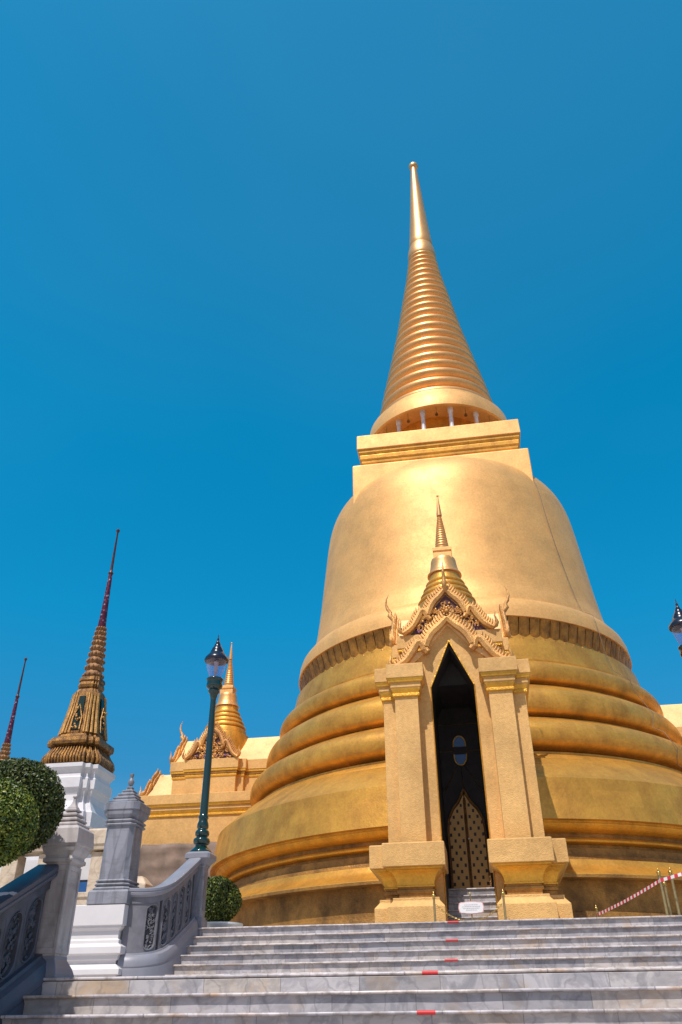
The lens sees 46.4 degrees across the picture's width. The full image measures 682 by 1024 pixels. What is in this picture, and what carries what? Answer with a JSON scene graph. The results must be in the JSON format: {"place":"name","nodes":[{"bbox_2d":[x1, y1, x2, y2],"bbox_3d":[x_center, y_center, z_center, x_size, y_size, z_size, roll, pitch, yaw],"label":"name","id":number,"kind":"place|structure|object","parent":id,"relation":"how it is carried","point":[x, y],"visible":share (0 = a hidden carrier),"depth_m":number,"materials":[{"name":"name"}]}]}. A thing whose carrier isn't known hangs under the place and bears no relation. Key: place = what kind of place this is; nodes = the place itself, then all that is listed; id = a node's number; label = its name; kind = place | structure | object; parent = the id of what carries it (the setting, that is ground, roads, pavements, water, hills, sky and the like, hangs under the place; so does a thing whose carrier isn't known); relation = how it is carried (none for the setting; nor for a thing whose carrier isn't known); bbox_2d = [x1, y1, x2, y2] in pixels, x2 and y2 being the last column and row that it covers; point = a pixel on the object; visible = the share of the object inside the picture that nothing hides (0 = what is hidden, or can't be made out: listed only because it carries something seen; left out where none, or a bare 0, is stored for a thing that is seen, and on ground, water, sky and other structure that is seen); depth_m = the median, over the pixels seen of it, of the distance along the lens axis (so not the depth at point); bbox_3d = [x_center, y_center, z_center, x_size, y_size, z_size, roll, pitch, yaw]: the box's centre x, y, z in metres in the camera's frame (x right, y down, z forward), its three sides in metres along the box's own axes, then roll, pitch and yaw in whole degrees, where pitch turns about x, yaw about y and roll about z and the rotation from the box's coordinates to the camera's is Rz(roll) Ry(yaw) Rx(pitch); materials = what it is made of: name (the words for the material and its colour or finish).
{"place":"outdoors","nodes":[
{"label":"outdoors","id":0,"kind":"place"},
{"bbox_2d":[0,657,26,762],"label":"mosaic tower","id":1,"kind":"structure","parent":0,"point":[5,752],"depth_m":81.54,"materials":[{"name":"brown tile"}]},
{"bbox_2d":[0,858,90,891],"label":"white building","id":2,"kind":"structure","parent":0,"point":[30,864],"depth_m":35.45,"materials":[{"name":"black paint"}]},
{"bbox_2d":[78,880,87,891],"bbox_3d":[-11.346,17.090,34.632,1.100,2.000,0.130,-5,-33,8],"label":"window","id":3,"kind":"structure","parent":2,"relation":"in","point":[83,883],"depth_m":34.98,"materials":[{"name":"blue glass"}]},
{"bbox_2d":[26,528,119,859],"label":"mosaic tower","id":4,"kind":"structure","parent":0,"point":[76,757],"depth_m":57.62,"materials":[{"name":"gold paint"}]},
{"bbox_2d":[137,876,152,887],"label":"stone parapet","id":5,"kind":"structure","parent":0,"point":[143,882],"depth_m":23.22,"materials":[{"name":"beige stone"}]},
{"bbox_2d":[138,842,216,886],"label":"wall","id":6,"kind":"structure","parent":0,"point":[160,864],"depth_m":27.20,"materials":[{"name":"beige paint"}]},
{"bbox_2d":[0,0,681,802],"label":"sky","id":7,"kind":"structure","parent":0,"point":[205,204],"materials":[{"name":"blue"}]},
{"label":"terrace","id":8,"kind":"structure","parent":0,"visible":0},
{"bbox_2d":[0,828,106,904],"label":"stone colonnade","id":9,"kind":"object","parent":8,"relation":"on","point":[13,870],"visible":0.06,"depth_m":26.96,"materials":[{"name":"beige stone"}]},
{"bbox_2d":[139,642,279,850],"bbox_3d":[-4.136,10.547,30.208,7.150,12.134,3.980,-5,-33,8],"label":"stupa porch","id":10,"kind":"object","parent":8,"relation":"on","point":[172,801],"visible":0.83,"depth_m":29.26,"materials":[{"name":"gold metal"}]},
{"bbox_2d":[207,921,242,926],"bbox_3d":[-2.420,8.319,15.862,0.920,0.200,0.920,-5,-33,8],"label":"flower pot","id":11,"kind":"object","parent":8,"relation":"on","point":[222,924],"visible":0.38,"depth_m":15.55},
{"bbox_2d":[205,876,242,921],"bbox_3d":[-2.523,7.952,16.123,1.063,1.109,1.018,-5,-33,8],"label":"topiary bush","id":12,"kind":"object","parent":11,"relation":"in","point":[224,901],"visible":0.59,"depth_m":15.86,"materials":[{"name":"green plant"}]},
{"bbox_2d":[432,891,435,921],"bbox_3d":[1.796,7.637,15.287,0.220,0.660,0.220,-5,-33,8],"label":"barrier post","id":13,"kind":"object","parent":8,"relation":"on","point":[433,898],"visible":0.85,"depth_m":15.30,"materials":[{"name":"gold metal"}]},
{"bbox_2d":[435,902,502,920],"bbox_3d":[2.451,7.628,15.164,1.284,0.326,0.035,-5,-33,8],"label":"brass chain","id":14,"kind":"object","parent":13,"relation":"hanging from","point":[469,920],"visible":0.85,"depth_m":15.12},
{"bbox_2d":[210,162,681,926],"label":"golden stupa","id":15,"kind":"object","parent":8,"relation":"on","point":[302,834],"visible":0.75,"depth_m":25.77,"materials":[{"name":"gold metal"}]},
{"bbox_2d":[369,495,572,922],"bbox_3d":[3.060,4.800,21.424,3.980,12.134,7.150,-5,-33,8],"label":"stupa porch","id":16,"kind":"object","parent":8,"relation":"on","point":[464,811],"visible":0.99,"depth_m":17.88,"materials":[{"name":"gold metal"}]},
{"bbox_2d":[447,789,471,888],"bbox_3d":[2.796,7.844,18.975,0.501,2.414,0.078,-5,-33,8],"label":"door leaf","id":17,"kind":"structure","parent":16,"relation":"in","point":[460,874],"depth_m":18.90,"materials":[{"name":"gold paint"}]},
{"bbox_2d":[454,737,465,764],"bbox_3d":[3.006,6.039,20.152,0.300,0.722,0.020,-5,-33,8],"label":"oval window","id":18,"kind":"structure","parent":16,"relation":"in","point":[460,759],"depth_m":20.09,"materials":[{"name":"blue glass"}]},
{"bbox_2d":[463,789,491,887],"bbox_3d":[3.233,7.802,18.916,0.501,2.414,0.078,-5,-33,8],"label":"door leaf","id":19,"kind":"structure","parent":16,"relation":"in","point":[481,877],"depth_m":18.84,"materials":[{"name":"gold paint"}]},
{"bbox_2d":[458,893,483,919],"bbox_3d":[2.530,7.731,15.443,0.500,0.660,0.200,-5,-33,8],"label":"sign stand","id":20,"kind":"object","parent":8,"relation":"on","point":[472,907],"visible":0.89,"depth_m":15.44,"materials":[{"name":"white metal"}]},
{"bbox_2d":[501,889,506,919],"bbox_3d":[3.103,7.511,15.110,0.220,0.660,0.220,-5,-33,8],"label":"barrier post","id":21,"kind":"object","parent":8,"relation":"on","point":[503,899],"visible":0.83,"depth_m":15.13,"materials":[{"name":"gold metal"}]},
{"bbox_2d":[656,869,668,915],"bbox_3d":[5.951,7.072,14.709,0.220,0.920,0.220,-5,-33,8],"label":"barrier post","id":22,"kind":"object","parent":8,"relation":"on","point":[658,872],"visible":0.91,"depth_m":14.71,"materials":[{"name":"gold metal"}]},
{"bbox_2d":[597,872,681,915],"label":"barrier tape","id":23,"kind":"object","parent":22,"relation":"attached to","point":[640,892],"visible":1,"depth_m":15.36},
{"bbox_2d":[662,881,671,914],"bbox_3d":[6.137,7.309,14.942,0.185,0.773,0.185,-5,-33,8],"label":"barrier post","id":24,"kind":"object","parent":8,"relation":"on","point":[667,898],"visible":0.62,"depth_m":14.96,"materials":[{"name":"gold metal"}]},
{"bbox_2d":[660,704,681,735],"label":"stupa porch","id":25,"kind":"object","parent":8,"relation":"on","point":[672,713],"visible":0.01,"depth_m":27.99,"materials":[{"name":"stone"}]},
{"bbox_2d":[668,868,680,914],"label":"barrier post","id":26,"kind":"object","parent":8,"relation":"on","point":[670,872],"visible":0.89,"depth_m":14.77,"materials":[{"name":"gold metal"}]},
{"bbox_3d":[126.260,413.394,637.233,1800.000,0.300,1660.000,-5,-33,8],"label":"ground","id":27,"kind":"structure","parent":0,"visible":0},
{"bbox_2d":[0,777,39,866],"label":"topiary bush","id":28,"kind":"object","parent":27,"relation":"on","point":[19,819],"visible":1,"depth_m":7.21,"materials":[{"name":"green plant"}]},
{"bbox_2d":[0,864,58,1023],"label":"stone balustrade","id":29,"kind":"object","parent":27,"relation":"on","point":[22,963],"visible":1,"depth_m":7.80,"materials":[{"name":"stone"}]},
{"bbox_2d":[0,757,66,855],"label":"topiary bush","id":30,"kind":"object","parent":27,"relation":"on","point":[39,780],"visible":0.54,"depth_m":8.13,"materials":[{"name":"green plant"}]},
{"bbox_2d":[0,966,681,1023],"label":"marble stairs","id":31,"kind":"structure","parent":27,"relation":"on","point":[631,1005],"depth_m":6.96,"materials":[{"name":"grey stone"}]},
{"bbox_2d":[35,796,93,977],"bbox_3d":[-3.014,3.990,8.579,0.429,1.800,0.429,-5,-33,8],"label":"white marble newel","id":32,"kind":"object","parent":31,"relation":"on","point":[68,847],"visible":0.81,"depth_m":8.46,"materials":[{"name":"white stone"}]},
{"bbox_2d":[41,971,681,994],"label":"landing","id":33,"kind":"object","parent":27,"relation":"on","point":[533,980],"visible":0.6,"depth_m":7.38,"materials":[{"name":"stone"}]},
{"bbox_2d":[67,904,128,976],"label":"moulded wall","id":34,"kind":"structure","parent":33,"relation":"on","point":[97,948],"depth_m":13.17,"materials":[{"name":"white stone"}]},
{"bbox_2d":[86,773,150,904],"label":"grey marble pillar","id":35,"kind":"structure","parent":34,"relation":"on","point":[127,812],"depth_m":14.00,"materials":[{"name":"grey stone"}]},
{"bbox_2d":[165,915,681,975],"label":"marble stairs","id":36,"kind":"structure","parent":33,"relation":"on","point":[613,942],"depth_m":13.39,"materials":[{"name":"grey stone"}]},
{"bbox_2d":[116,858,201,976],"bbox_3d":[-3.086,7.322,13.808,0.589,2.762,1.834,-17,-36,24],"label":"stone balustrade","id":37,"kind":"object","parent":36,"relation":"on","point":[160,930],"visible":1,"depth_m":13.57,"materials":[{"name":"grey stone"}]},
{"bbox_2d":[185,851,216,935],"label":"lamp pier","id":38,"kind":"structure","parent":36,"relation":"on","point":[209,859],"depth_m":15.07,"materials":[{"name":"grey stone"}]},
{"bbox_2d":[190,635,228,852],"bbox_3d":[-2.748,4.699,16.756,0.536,4.640,0.536,-5,-33,8],"label":"lamp post","id":39,"kind":"object","parent":38,"relation":"on","point":[216,657],"visible":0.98,"depth_m":16.58,"materials":[{"name":"green metal"}]},
{"bbox_2d":[669,599,681,656],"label":"lamp post","id":40,"kind":"object","parent":36,"relation":"on","point":[675,625],"visible":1,"depth_m":16.32,"materials":[{"name":"silver metal"}]}
]}

